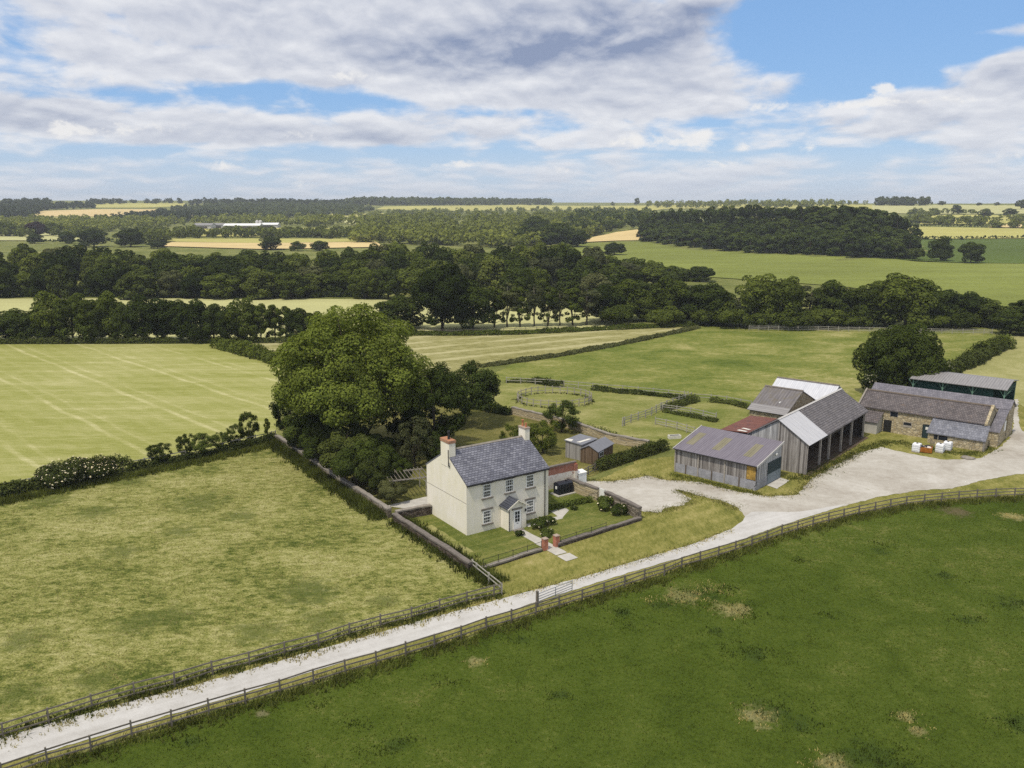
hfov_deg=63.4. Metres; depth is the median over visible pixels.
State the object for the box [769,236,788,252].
hill tree
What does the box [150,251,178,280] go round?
woodland tree
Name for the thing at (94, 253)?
woodland tree
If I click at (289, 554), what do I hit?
meadow
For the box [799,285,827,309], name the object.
broadleaf tree
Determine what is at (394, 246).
woodland tree
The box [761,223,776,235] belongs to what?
hill tree
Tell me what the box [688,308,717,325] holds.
bush
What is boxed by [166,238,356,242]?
field
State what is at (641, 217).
hill tree
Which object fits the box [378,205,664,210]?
field
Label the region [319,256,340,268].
woodland tree
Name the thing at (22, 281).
woodland tree
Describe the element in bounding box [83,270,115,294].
woodland tree
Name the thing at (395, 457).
bush
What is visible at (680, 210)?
hill tree
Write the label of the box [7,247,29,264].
woodland tree
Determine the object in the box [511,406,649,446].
stone wall
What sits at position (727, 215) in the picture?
hill tree
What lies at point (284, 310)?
hedgerow tree
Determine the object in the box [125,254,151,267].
woodland tree
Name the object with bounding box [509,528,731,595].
verge tufts
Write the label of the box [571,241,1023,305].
hill field
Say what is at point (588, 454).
door
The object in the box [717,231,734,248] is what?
hill tree
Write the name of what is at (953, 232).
hill field
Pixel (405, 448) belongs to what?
broadleaf tree
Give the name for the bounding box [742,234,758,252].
hill tree
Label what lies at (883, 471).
gravel yard
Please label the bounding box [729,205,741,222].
hill tree
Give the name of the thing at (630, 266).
woodland tree
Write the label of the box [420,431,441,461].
broadleaf tree
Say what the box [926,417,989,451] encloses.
outbuilding
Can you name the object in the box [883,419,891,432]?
doorway
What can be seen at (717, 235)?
hill tree
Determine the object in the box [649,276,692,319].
broadleaf tree
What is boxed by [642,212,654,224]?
hill tree
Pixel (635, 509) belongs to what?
stone wall
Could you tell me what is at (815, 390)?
metal shed
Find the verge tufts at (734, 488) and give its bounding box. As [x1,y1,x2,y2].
[586,453,865,499]
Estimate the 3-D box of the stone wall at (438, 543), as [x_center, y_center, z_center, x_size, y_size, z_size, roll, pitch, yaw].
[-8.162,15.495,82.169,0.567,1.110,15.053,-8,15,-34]
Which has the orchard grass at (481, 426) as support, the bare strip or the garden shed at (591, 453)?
the garden shed at (591, 453)
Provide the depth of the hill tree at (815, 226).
565.07 m
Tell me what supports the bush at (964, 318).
on the ground at (8, 246)
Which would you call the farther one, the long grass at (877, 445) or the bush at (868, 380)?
the bush at (868, 380)
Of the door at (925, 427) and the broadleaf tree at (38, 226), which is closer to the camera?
the door at (925, 427)
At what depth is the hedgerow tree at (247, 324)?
200.52 m
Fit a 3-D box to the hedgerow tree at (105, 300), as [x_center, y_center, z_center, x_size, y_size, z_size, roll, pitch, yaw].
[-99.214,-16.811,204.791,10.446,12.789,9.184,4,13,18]
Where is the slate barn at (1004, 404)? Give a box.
[871,382,1016,438]
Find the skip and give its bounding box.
[920,446,932,452]
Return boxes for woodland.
[0,197,345,205]
[0,198,263,221]
[0,212,358,231]
[0,224,351,241]
[170,201,374,216]
[343,196,553,205]
[351,205,651,247]
[562,207,650,235]
[646,198,868,207]
[874,196,932,205]
[902,208,1023,228]
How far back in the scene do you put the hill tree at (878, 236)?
516.43 m
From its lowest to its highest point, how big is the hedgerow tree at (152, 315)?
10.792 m
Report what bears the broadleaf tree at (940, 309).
on the ground at (8, 246)
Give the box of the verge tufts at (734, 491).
[592,454,859,497]
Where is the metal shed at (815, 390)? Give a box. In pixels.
[772,376,843,399]
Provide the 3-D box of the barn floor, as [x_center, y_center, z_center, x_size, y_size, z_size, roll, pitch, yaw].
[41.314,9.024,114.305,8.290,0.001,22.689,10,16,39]
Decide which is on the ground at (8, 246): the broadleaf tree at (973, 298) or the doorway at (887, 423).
the broadleaf tree at (973, 298)
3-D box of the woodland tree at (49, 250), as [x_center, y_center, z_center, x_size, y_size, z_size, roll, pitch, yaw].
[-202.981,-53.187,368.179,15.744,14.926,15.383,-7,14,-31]
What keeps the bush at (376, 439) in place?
on the orchard grass at (481, 426)
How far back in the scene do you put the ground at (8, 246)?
574.39 m
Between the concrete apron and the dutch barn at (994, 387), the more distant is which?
the dutch barn at (994, 387)
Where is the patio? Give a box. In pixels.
[388,497,426,507]
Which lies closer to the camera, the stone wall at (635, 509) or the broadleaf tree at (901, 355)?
the stone wall at (635, 509)
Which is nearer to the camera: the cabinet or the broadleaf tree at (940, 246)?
the cabinet
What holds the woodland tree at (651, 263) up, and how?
on the ground at (8, 246)
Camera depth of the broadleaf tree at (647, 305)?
236.96 m
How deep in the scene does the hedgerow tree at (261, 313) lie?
202.30 m
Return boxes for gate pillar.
[541,537,548,550]
[553,534,559,546]
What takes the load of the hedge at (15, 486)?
on the hay field at (61, 402)
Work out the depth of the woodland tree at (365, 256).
345.21 m
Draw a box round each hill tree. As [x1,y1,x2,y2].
[636,225,648,236]
[639,212,648,223]
[639,231,652,240]
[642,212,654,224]
[648,210,661,222]
[650,228,662,242]
[655,210,668,224]
[659,232,674,243]
[665,210,679,225]
[666,229,681,242]
[673,233,688,245]
[675,208,683,224]
[678,210,692,224]
[686,232,702,247]
[687,208,699,222]
[688,229,702,243]
[691,210,704,224]
[699,234,716,248]
[702,206,715,224]
[704,208,717,224]
[707,233,718,247]
[714,237,735,250]
[715,206,727,221]
[715,222,727,227]
[716,208,733,222]
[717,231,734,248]
[725,232,743,250]
[727,229,738,233]
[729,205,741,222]
[732,234,749,245]
[733,207,750,224]
[742,204,757,223]
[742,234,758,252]
[747,204,765,223]
[751,235,764,247]
[754,238,777,252]
[757,226,772,235]
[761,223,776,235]
[762,207,776,221]
[763,235,781,248]
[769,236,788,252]
[772,221,788,229]
[775,207,788,218]
[775,208,794,221]
[775,222,790,231]
[776,218,792,222]
[782,232,799,248]
[783,237,800,253]
[785,232,804,246]
[792,206,810,221]
[796,239,818,252]
[801,234,820,253]
[802,206,824,223]
[805,224,820,229]
[812,239,832,254]
[813,216,838,227]
[817,233,832,249]
[818,205,839,221]
[823,210,838,223]
[826,235,847,255]
[835,215,853,226]
[836,228,852,235]
[837,205,858,213]
[837,224,854,233]
[842,240,864,256]
[849,206,869,213]
[853,206,876,218]
[854,214,873,222]
[854,227,870,232]
[855,236,876,256]
[871,234,881,245]
[872,241,894,257]
[873,210,892,226]
[874,231,891,239]
[880,236,901,246]
[887,241,905,257]
[888,212,898,226]
[889,214,910,229]
[893,239,912,256]
[901,238,921,258]
[904,224,923,246]
[904,233,919,244]
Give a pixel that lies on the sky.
(561, 101)
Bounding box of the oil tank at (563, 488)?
[550,479,575,496]
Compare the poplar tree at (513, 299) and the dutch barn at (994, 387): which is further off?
the poplar tree at (513, 299)
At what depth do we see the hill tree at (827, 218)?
577.22 m
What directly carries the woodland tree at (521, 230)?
on the ground at (8, 246)
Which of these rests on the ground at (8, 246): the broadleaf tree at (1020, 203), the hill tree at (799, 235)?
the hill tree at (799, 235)
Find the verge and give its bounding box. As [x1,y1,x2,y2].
[2,403,1023,767]
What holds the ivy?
attached to the stone wall at (625, 440)
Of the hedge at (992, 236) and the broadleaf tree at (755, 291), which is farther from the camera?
the hedge at (992, 236)
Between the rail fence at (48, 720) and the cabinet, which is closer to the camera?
the rail fence at (48, 720)
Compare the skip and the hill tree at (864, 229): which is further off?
the hill tree at (864, 229)
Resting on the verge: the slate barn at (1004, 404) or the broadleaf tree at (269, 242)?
the slate barn at (1004, 404)
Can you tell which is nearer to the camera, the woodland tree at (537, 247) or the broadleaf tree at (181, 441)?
the broadleaf tree at (181, 441)
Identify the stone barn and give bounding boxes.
[747,385,814,418]
[858,388,996,437]
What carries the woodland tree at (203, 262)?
on the ground at (8, 246)
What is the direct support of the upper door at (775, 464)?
in the timber barn at (750, 462)
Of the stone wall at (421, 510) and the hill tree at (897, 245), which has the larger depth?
the hill tree at (897, 245)
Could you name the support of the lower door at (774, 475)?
in the timber barn at (750, 462)
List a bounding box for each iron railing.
[483,541,541,563]
[560,523,604,541]
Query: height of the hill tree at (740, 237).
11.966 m
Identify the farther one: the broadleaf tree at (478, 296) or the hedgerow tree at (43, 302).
the broadleaf tree at (478, 296)
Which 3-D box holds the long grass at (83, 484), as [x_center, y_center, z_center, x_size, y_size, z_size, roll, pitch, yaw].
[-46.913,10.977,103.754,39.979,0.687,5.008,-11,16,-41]
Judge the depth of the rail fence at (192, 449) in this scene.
110.95 m
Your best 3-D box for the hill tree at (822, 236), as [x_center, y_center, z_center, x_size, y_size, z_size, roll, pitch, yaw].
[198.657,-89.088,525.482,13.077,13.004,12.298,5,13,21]
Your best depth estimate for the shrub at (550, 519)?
87.13 m
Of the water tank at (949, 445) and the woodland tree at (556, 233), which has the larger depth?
the woodland tree at (556, 233)
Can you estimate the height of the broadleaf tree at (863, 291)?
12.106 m
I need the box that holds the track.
[0,504,845,763]
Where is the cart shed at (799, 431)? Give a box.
[747,388,868,474]
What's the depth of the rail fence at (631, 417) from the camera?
131.59 m
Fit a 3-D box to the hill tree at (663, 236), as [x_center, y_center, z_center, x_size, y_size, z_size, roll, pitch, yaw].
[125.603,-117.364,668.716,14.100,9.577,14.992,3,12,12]
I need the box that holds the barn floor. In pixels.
[805,432,868,474]
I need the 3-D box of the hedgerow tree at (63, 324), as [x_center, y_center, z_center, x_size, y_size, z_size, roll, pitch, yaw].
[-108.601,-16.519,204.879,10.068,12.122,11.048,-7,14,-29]
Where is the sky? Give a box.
[0,0,1023,203]
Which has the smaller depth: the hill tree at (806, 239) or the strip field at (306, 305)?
the strip field at (306, 305)
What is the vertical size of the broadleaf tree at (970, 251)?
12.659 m
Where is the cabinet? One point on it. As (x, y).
(582, 474)
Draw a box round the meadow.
[0,448,497,736]
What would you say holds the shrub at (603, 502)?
on the lawn at (501, 540)
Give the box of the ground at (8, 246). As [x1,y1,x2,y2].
[0,200,1023,767]
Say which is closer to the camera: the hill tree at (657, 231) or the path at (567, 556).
the path at (567, 556)
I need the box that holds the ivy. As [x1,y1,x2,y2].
[564,417,665,450]
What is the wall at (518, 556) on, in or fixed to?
on the ground at (8, 246)
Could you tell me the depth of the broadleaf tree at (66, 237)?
714.42 m
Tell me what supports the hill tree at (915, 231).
on the ground at (8, 246)
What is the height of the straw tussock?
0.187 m
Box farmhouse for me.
[426,419,549,534]
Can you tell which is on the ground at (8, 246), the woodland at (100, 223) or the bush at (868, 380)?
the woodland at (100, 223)
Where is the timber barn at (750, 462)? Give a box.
[673,425,783,490]
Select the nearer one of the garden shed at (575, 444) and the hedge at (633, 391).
the garden shed at (575, 444)
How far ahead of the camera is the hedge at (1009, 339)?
192.84 m
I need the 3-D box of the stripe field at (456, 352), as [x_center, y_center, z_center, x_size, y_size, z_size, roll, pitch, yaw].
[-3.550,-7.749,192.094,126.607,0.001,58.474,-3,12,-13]
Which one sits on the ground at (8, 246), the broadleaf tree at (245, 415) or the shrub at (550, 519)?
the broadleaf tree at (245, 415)
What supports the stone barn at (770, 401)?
on the ground at (8, 246)
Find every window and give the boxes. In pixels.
[481,507,493,525]
[482,482,493,500]
[504,477,515,494]
[525,473,535,489]
[525,497,535,514]
[890,411,897,416]
[903,421,911,427]
[934,434,947,440]
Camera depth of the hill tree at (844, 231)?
531.52 m
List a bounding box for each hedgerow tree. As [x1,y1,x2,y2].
[0,308,28,340]
[0,317,13,338]
[14,306,53,338]
[27,290,67,337]
[49,293,92,338]
[70,299,108,340]
[91,290,128,340]
[108,303,141,339]
[121,294,162,339]
[142,298,177,337]
[159,299,194,337]
[174,299,211,338]
[196,303,225,338]
[214,307,246,338]
[223,298,258,340]
[249,303,271,341]
[266,304,279,340]
[275,306,295,340]
[283,308,307,336]
[303,311,319,330]
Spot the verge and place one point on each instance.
(656, 533)
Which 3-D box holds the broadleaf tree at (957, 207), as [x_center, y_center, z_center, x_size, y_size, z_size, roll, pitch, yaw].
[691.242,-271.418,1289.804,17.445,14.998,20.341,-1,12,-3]
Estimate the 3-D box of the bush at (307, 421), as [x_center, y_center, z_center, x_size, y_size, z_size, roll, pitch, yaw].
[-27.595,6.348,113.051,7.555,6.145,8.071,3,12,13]
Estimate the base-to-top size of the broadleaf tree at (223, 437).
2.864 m
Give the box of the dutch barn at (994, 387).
[909,371,1018,399]
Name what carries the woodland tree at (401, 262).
on the ground at (8, 246)
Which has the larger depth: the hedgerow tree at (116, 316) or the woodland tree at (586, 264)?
the woodland tree at (586, 264)
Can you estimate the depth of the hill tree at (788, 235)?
544.28 m
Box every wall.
[274,434,391,517]
[392,512,472,570]
[395,504,431,518]
[482,548,541,568]
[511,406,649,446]
[548,460,577,489]
[558,516,641,547]
[566,477,598,500]
[604,491,641,516]
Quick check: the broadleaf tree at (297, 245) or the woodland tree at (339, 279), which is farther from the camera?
the broadleaf tree at (297, 245)
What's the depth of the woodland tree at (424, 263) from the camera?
313.47 m
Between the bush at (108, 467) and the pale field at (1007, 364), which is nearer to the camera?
the bush at (108, 467)
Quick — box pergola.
[383,467,426,495]
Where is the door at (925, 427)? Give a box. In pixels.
[921,424,928,437]
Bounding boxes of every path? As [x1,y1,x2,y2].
[522,530,565,554]
[526,508,568,526]
[558,553,577,560]
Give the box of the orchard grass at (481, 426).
[285,405,663,511]
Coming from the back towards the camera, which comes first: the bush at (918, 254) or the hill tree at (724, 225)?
the hill tree at (724, 225)
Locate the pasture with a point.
(425, 708)
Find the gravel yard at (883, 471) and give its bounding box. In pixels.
[586,399,1023,515]
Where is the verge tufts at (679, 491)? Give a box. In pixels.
[646,487,745,515]
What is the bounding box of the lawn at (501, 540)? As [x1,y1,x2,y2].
[412,489,633,565]
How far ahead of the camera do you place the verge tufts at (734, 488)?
101.27 m
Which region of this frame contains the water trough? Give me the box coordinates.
[667,434,680,438]
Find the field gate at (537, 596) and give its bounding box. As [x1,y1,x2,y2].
[536,580,572,605]
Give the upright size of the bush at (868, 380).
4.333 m
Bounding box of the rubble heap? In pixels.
[960,455,975,459]
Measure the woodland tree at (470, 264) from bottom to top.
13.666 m
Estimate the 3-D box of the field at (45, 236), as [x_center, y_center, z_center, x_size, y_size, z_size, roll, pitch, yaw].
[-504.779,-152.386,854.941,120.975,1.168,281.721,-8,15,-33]
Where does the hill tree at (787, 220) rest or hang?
on the ground at (8, 246)
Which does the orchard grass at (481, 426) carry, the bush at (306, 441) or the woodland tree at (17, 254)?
the bush at (306, 441)
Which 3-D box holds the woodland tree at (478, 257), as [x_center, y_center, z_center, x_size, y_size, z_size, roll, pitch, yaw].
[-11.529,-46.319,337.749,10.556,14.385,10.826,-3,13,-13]
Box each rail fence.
[0,488,1023,767]
[0,584,500,736]
[3,430,275,482]
[417,326,575,330]
[472,559,502,594]
[506,377,688,394]
[584,463,597,474]
[622,392,691,425]
[655,416,694,432]
[662,403,716,417]
[694,393,751,403]
[750,326,992,333]
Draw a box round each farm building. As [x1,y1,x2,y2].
[195,223,215,228]
[214,223,224,227]
[223,223,262,228]
[262,223,280,227]
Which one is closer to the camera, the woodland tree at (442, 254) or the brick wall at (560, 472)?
the brick wall at (560, 472)
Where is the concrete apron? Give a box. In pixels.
[768,478,788,488]
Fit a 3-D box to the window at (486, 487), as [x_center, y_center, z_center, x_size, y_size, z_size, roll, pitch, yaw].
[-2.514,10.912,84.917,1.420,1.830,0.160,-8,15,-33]
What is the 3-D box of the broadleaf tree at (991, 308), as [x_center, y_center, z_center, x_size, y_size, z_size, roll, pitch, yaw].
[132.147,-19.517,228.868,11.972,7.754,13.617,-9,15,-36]
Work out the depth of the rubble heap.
110.07 m
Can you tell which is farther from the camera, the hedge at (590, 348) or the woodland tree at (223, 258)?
the woodland tree at (223, 258)
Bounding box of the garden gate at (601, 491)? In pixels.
[599,487,605,496]
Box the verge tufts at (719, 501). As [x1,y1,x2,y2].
[643,489,738,515]
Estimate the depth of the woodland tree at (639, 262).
369.77 m
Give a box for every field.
[0,233,81,240]
[0,298,622,338]
[0,344,280,490]
[35,209,155,215]
[96,203,184,207]
[165,242,379,248]
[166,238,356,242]
[202,228,342,236]
[252,325,689,376]
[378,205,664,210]
[494,325,994,403]
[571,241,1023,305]
[587,229,641,241]
[648,204,871,208]
[872,205,1023,213]
[896,239,1023,262]
[911,226,1023,238]
[920,215,1023,223]
[962,336,1023,405]
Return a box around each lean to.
[721,416,776,434]
[864,410,883,433]
[988,409,1009,447]
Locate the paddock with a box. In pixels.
[489,382,749,446]
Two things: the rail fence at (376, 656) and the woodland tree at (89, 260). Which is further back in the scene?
the woodland tree at (89, 260)
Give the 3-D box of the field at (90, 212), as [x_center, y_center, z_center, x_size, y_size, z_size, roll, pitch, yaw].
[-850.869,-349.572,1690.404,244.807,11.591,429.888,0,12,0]
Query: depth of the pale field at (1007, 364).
172.06 m
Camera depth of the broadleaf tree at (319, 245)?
602.42 m
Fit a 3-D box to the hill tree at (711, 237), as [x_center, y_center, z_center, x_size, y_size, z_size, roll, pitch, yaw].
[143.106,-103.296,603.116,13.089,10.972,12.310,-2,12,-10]
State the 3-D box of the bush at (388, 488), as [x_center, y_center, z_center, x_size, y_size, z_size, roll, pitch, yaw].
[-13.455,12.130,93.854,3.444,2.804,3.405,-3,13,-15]
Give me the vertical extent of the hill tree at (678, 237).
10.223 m
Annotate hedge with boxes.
[0,283,382,297]
[0,335,293,343]
[0,453,136,497]
[44,238,146,241]
[130,432,276,470]
[209,336,277,364]
[263,235,345,237]
[380,320,698,335]
[456,399,510,415]
[478,325,699,367]
[505,378,548,385]
[528,376,564,387]
[548,495,593,511]
[590,385,689,398]
[591,438,671,471]
[661,394,700,410]
[661,407,718,421]
[707,396,749,408]
[912,224,991,227]
[919,235,1023,238]
[947,336,1010,372]
[970,334,1016,350]
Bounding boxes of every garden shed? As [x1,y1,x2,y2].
[564,434,597,460]
[580,437,613,463]
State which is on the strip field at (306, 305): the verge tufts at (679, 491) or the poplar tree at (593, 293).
the poplar tree at (593, 293)
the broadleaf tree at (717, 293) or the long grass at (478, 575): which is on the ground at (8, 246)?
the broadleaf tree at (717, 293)
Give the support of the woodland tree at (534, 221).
on the ground at (8, 246)
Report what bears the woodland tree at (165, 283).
on the ground at (8, 246)
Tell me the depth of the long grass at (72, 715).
60.38 m
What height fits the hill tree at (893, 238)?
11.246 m
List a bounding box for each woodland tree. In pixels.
[0,257,7,265]
[0,267,19,296]
[1,263,19,276]
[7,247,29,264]
[11,271,32,294]
[17,243,36,252]
[17,252,44,273]
[28,263,65,296]
[41,250,75,280]
[42,247,63,254]
[43,264,77,297]
[61,244,86,279]
[76,256,103,286]
[80,250,107,273]
[80,262,110,287]
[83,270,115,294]
[89,263,131,294]
[91,246,111,254]
[95,253,128,267]
[110,249,135,260]
[113,271,156,299]
[123,264,154,283]
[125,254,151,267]
[149,248,170,258]
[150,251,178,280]
[156,258,185,286]
[157,270,182,296]
[173,254,186,265]
[177,259,197,267]
[178,272,203,297]
[181,265,202,276]
[183,253,203,263]
[195,256,215,268]
[198,262,218,277]
[200,273,241,298]
[205,252,222,259]
[210,259,245,284]
[216,255,236,261]
[233,249,259,260]
[233,255,260,268]
[238,266,259,273]
[238,270,259,285]
[239,269,279,299]
[253,250,284,268]
[264,255,290,269]
[264,265,295,281]
[274,270,309,298]
[282,256,302,273]
[285,252,311,266]
[296,265,322,275]
[300,273,327,297]
[311,249,341,268]
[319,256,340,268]
[320,264,340,277]
[321,271,352,295]
[339,246,358,261]
[339,260,364,274]
[347,267,378,298]
[354,247,386,267]
[364,259,387,269]
[368,243,388,255]
[372,266,402,298]
[380,241,409,260]
[385,248,409,265]
[386,256,410,270]
[393,266,423,298]
[404,249,424,263]
[404,256,434,276]
[415,241,439,258]
[424,262,448,272]
[432,247,453,263]
[445,247,456,258]
[453,249,475,283]
[455,263,474,281]
[456,258,476,280]
[463,244,484,255]
[472,252,493,284]
[475,255,506,289]
[490,244,511,255]
[497,254,527,278]
[497,261,532,305]
[510,225,545,243]
[511,242,526,254]
[518,247,536,260]
[519,216,550,227]
[522,258,543,271]
[527,266,551,300]
[532,242,547,253]
[535,248,556,266]
[539,256,565,287]
[540,223,583,245]
[548,242,576,253]
[555,247,581,280]
[556,267,589,294]
[566,230,590,246]
[571,256,599,273]
[577,272,613,298]
[581,246,603,258]
[582,251,609,272]
[596,263,629,281]
[598,258,621,268]
[604,274,639,298]
[605,254,622,264]
[621,261,640,274]
[622,257,645,268]
[629,270,642,281]
[636,280,650,294]
[639,266,664,283]
[642,260,665,269]
[662,265,683,271]
[663,268,691,281]
[688,266,715,281]
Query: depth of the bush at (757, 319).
223.84 m
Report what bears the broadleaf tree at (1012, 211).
on the hill field at (1004, 218)
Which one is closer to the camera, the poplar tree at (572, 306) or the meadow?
the meadow
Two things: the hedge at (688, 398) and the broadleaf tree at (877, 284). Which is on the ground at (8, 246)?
the broadleaf tree at (877, 284)
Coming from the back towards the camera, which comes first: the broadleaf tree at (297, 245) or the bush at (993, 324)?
the broadleaf tree at (297, 245)
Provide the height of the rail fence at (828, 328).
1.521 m
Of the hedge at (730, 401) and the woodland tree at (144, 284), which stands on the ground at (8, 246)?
the woodland tree at (144, 284)
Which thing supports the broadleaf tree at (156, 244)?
on the ground at (8, 246)
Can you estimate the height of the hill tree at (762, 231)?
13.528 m
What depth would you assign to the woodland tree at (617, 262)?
336.84 m
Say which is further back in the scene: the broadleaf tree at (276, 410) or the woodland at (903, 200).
the woodland at (903, 200)
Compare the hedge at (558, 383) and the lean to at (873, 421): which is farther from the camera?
the hedge at (558, 383)
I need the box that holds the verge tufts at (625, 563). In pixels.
[511,529,734,597]
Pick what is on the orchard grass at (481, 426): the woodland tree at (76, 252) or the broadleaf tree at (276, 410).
the broadleaf tree at (276, 410)
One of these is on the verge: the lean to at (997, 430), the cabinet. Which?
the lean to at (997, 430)
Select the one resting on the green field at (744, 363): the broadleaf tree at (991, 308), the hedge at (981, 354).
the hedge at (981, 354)
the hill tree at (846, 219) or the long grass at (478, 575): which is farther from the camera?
the hill tree at (846, 219)
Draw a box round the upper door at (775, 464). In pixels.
[768,456,781,473]
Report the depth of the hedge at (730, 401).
140.17 m
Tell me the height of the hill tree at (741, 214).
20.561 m
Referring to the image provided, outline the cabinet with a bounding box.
[578,469,586,481]
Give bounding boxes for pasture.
[45,498,1023,767]
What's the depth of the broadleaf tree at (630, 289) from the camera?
237.77 m
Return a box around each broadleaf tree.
[0,221,19,235]
[24,221,45,234]
[26,233,43,243]
[43,222,62,234]
[57,231,75,243]
[74,228,109,246]
[112,228,146,246]
[145,241,167,248]
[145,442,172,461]
[175,433,192,453]
[190,432,213,455]
[210,432,230,448]
[224,423,244,442]
[237,411,259,438]
[257,236,281,249]
[263,418,269,437]
[268,302,433,432]
[269,401,296,430]
[289,241,305,250]
[309,240,329,250]
[373,295,424,325]
[378,385,441,437]
[392,415,436,465]
[396,367,471,450]
[411,260,469,330]
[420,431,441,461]
[432,359,500,423]
[453,279,496,328]
[499,423,518,438]
[527,420,559,452]
[542,400,580,431]
[582,283,626,321]
[604,242,626,254]
[611,279,656,319]
[635,291,669,318]
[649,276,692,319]
[675,284,708,322]
[688,282,735,321]
[703,297,739,324]
[730,298,757,325]
[734,273,782,326]
[763,276,806,327]
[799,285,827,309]
[810,279,853,325]
[835,288,870,313]
[845,284,888,326]
[851,323,947,386]
[868,280,909,325]
[874,272,939,327]
[909,285,954,325]
[926,236,954,260]
[941,289,968,324]
[949,291,991,324]
[951,205,962,213]
[957,242,986,262]
[967,299,1015,326]
[976,209,993,217]
[989,309,1023,334]
[1001,208,1018,215]
[1007,299,1023,308]
[1012,305,1023,330]
[1014,199,1023,208]
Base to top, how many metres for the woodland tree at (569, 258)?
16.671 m
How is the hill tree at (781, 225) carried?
on the ground at (8, 246)
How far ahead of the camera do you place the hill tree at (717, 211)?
682.49 m
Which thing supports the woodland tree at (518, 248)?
on the ground at (8, 246)
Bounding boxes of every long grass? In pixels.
[0,441,273,505]
[0,590,504,744]
[15,493,1023,767]
[263,437,387,521]
[384,514,509,587]
[512,391,594,408]
[667,472,762,494]
[783,439,1002,482]
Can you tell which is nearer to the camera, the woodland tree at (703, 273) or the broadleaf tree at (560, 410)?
the broadleaf tree at (560, 410)
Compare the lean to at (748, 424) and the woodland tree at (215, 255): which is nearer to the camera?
the lean to at (748, 424)
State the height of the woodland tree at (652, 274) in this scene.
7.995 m
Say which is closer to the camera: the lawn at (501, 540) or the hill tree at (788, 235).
the lawn at (501, 540)
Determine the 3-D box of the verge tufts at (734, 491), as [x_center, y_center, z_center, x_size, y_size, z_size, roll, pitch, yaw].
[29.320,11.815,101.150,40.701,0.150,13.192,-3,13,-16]
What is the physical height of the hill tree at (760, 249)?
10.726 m
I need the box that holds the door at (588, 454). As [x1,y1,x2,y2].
[585,450,591,463]
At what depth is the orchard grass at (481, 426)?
119.23 m
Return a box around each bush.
[33,456,89,488]
[78,454,116,477]
[281,410,322,440]
[287,424,303,448]
[298,421,347,463]
[309,416,370,451]
[317,427,368,477]
[329,445,378,484]
[346,439,390,484]
[356,454,394,493]
[367,433,398,454]
[378,478,407,501]
[389,449,401,464]
[390,458,412,482]
[596,304,633,324]
[644,305,685,323]
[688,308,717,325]
[711,302,750,327]
[745,312,778,326]
[775,307,815,327]
[806,308,849,327]
[838,311,872,326]
[861,374,881,389]
[904,248,925,258]
[906,314,950,326]
[941,361,954,372]
[943,308,977,327]
[987,322,999,327]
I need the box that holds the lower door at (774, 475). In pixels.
[767,468,780,483]
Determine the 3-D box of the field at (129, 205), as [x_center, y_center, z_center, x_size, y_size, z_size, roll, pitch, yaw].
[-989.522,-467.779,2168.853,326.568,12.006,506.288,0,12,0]
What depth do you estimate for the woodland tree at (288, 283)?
294.52 m
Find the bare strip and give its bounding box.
[428,525,472,553]
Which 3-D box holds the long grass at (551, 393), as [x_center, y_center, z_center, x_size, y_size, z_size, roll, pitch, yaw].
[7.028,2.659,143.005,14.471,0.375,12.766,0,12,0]
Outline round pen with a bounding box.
[517,385,591,407]
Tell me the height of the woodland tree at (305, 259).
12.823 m
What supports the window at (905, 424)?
in the stone barn at (908, 414)
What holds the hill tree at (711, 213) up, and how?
on the ground at (8, 246)
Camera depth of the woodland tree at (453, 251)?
372.57 m
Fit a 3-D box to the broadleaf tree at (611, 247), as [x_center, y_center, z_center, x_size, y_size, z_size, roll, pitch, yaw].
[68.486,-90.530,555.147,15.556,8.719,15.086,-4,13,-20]
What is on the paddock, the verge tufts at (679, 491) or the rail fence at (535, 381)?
the rail fence at (535, 381)
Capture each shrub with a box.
[515,530,524,535]
[529,517,546,528]
[540,527,554,536]
[543,515,556,524]
[596,495,613,509]
[610,503,628,514]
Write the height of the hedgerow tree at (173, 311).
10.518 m
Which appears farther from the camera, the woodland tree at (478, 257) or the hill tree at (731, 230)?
the hill tree at (731, 230)
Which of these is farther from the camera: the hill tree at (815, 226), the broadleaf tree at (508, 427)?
the hill tree at (815, 226)
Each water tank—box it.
[911,442,921,452]
[935,443,945,453]
[943,440,952,450]
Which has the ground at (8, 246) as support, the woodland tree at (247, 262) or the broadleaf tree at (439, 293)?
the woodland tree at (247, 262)
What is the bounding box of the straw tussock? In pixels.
[457,512,1022,767]
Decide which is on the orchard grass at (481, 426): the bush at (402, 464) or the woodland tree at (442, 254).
the bush at (402, 464)
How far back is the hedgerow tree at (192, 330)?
200.47 m
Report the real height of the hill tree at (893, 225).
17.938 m
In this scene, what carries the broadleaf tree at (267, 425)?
on the ground at (8, 246)
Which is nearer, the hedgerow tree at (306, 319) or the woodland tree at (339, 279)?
the hedgerow tree at (306, 319)
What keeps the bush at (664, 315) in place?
on the ground at (8, 246)
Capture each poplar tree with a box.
[483,287,508,326]
[494,282,519,326]
[508,286,531,326]
[522,284,544,325]
[537,286,560,325]
[552,291,569,325]
[561,287,585,324]
[571,286,601,324]
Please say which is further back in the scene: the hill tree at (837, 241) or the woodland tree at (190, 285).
the hill tree at (837, 241)

